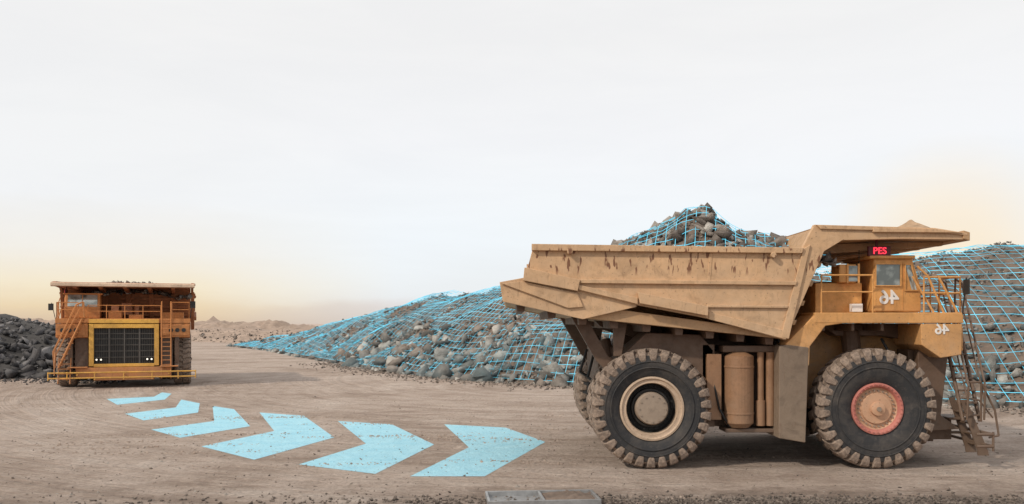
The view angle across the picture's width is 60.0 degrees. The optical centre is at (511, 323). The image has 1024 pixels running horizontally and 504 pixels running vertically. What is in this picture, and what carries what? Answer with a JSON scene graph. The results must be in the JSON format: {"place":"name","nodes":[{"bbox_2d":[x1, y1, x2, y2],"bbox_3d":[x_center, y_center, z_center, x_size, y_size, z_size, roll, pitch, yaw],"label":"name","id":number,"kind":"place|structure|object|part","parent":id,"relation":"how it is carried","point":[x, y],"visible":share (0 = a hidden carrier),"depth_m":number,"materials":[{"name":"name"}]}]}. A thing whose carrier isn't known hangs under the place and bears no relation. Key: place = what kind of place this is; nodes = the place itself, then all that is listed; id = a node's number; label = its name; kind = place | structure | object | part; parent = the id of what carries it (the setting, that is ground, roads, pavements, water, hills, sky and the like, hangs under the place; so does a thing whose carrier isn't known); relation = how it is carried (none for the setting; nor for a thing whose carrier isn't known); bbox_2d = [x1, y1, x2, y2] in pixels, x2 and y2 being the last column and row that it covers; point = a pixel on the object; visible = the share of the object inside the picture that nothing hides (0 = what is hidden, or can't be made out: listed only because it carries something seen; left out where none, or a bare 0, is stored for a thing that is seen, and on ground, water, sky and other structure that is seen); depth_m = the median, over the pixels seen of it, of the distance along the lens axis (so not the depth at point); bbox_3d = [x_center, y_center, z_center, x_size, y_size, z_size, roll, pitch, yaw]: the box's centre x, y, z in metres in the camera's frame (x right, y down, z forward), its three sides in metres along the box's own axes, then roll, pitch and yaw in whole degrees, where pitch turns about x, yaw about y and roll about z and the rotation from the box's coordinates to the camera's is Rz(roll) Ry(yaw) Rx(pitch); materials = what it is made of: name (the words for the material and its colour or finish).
{"place":"outdoors","nodes":[
{"label":"outdoors","id":0,"kind":"place"},
{"bbox_2d":[21,316,319,330],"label":"earth berm hill","id":1,"kind":"structure","parent":0,"point":[214,322],"depth_m":262.69,"materials":[{"name":"soil"}]},
{"bbox_2d":[190,327,307,342],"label":"earth berm hill","id":2,"kind":"structure","parent":0,"point":[245,336],"depth_m":176.21,"materials":[{"name":"soil"}]},
{"bbox_2d":[192,326,292,342],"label":"berm rubble","id":3,"kind":"object","parent":2,"relation":"on","point":[234,337],"visible":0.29,"depth_m":174.53,"materials":[{"name":"stone"}]},
{"bbox_2d":[0,324,1023,503],"bbox_3d":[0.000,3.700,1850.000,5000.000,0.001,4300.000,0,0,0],"label":"ground","id":4,"kind":"structure","parent":0,"point":[257,382],"depth_m":25.38,"materials":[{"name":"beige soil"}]},
{"bbox_2d":[0,314,57,378],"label":"dark ore stockpile","id":5,"kind":"object","parent":4,"relation":"on","point":[8,339],"visible":0.24,"depth_m":65.36,"materials":[{"name":"stone"}]},
{"bbox_2d":[0,317,125,384],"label":"dark ore boulders","id":6,"kind":"object","parent":4,"relation":"on","point":[38,356],"visible":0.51,"depth_m":62.06,"materials":[{"name":"grey stone"}]},
{"bbox_2d":[47,280,195,385],"bbox_3d":[-24.125,0.480,56.044,7.900,6.438,12.686,0,0,-20],"label":"mining dump truck","id":7,"kind":"object","parent":4,"relation":"on","point":[120,330],"visible":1,"depth_m":51.30,"materials":[{"name":"metal"}]},
{"bbox_2d":[108,392,170,404],"bbox_3d":[-18.488,3.694,43.745,2.768,0.001,7.136,0,0,-16],"label":"road arrow marking","id":8,"kind":"object","parent":4,"relation":"on","point":[162,396],"visible":1,"depth_m":42.93,"materials":[{"name":"paint"}]},
{"bbox_2d":[126,400,199,419],"bbox_3d":[-14.495,3.694,38.300,3.010,0.001,9.200,0,0,0],"label":"road arrow marking","id":9,"kind":"object","parent":4,"relation":"on","point":[182,407],"visible":1,"depth_m":37.09,"materials":[{"name":"paint"}]},
{"bbox_2d":[152,406,248,437],"bbox_3d":[-11.235,3.694,34.176,3.221,0.001,11.204,0,0,-5],"label":"road arrow marking","id":10,"kind":"object","parent":4,"relation":"on","point":[220,424],"visible":1,"depth_m":31.71,"materials":[{"name":"paint"}]},
{"bbox_2d":[202,413,333,459],"bbox_3d":[-7.848,3.694,30.447,3.781,0.001,13.007,0,0,-6],"label":"road arrow marking","id":11,"kind":"object","parent":4,"relation":"on","point":[278,442],"visible":1,"depth_m":28.16,"materials":[{"name":"paint"}]},
{"bbox_2d":[300,421,433,473],"bbox_3d":[-4.227,3.694,27.697,3.562,0.001,12.007,0,0,-6],"label":"road arrow marking","id":12,"kind":"object","parent":4,"relation":"on","point":[377,449],"visible":1,"depth_m":25.73,"materials":[{"name":"paint"}]},
{"bbox_2d":[412,424,543,475],"bbox_3d":[-0.720,3.694,26.900,3.520,0.001,11.000,0,0,0],"label":"road arrow marking","id":13,"kind":"object","parent":4,"relation":"on","point":[499,449],"visible":1,"depth_m":25.53,"materials":[{"name":"paint"}]},
{"bbox_2d":[485,489,600,503],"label":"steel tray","id":14,"kind":"object","parent":4,"relation":"on","point":[584,496],"visible":1,"depth_m":18.49,"materials":[{"name":"metal"}]},
{"bbox_2d":[235,244,1023,407],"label":"rock stockpile hill","id":15,"kind":"structure","parent":4,"relation":"on","point":[996,312],"depth_m":48.92,"materials":[{"name":"stone"}]},
{"bbox_2d":[226,241,1023,408],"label":"quarry boulders","id":16,"kind":"object","parent":15,"relation":"on","point":[443,355],"visible":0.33,"depth_m":60.50,"materials":[{"name":"grey stone"}]},
{"bbox_2d":[236,244,1023,401],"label":"survey grid net","id":17,"kind":"object","parent":15,"relation":"on","point":[415,300],"visible":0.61,"depth_m":66.36,"materials":[{"name":"teal"}]},
{"bbox_2d":[500,202,999,468],"bbox_3d":[6.034,0.137,26.000,12.686,7.124,7.900,0,0,0],"label":"mining dump truck","id":18,"kind":"object","parent":4,"relation":"on","point":[706,316],"visible":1,"depth_m":22.45,"materials":[{"name":"metal"}]},
{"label":"window frames","id":19,"kind":"part","parent":18,"relation":"part of","materials":[{"name":"yellow paint"}]},
{"bbox_2d":[0,0,1023,323],"label":"sky","id":20,"kind":"structure","parent":0,"point":[290,161],"materials":[{"name":"white"}]}
]}

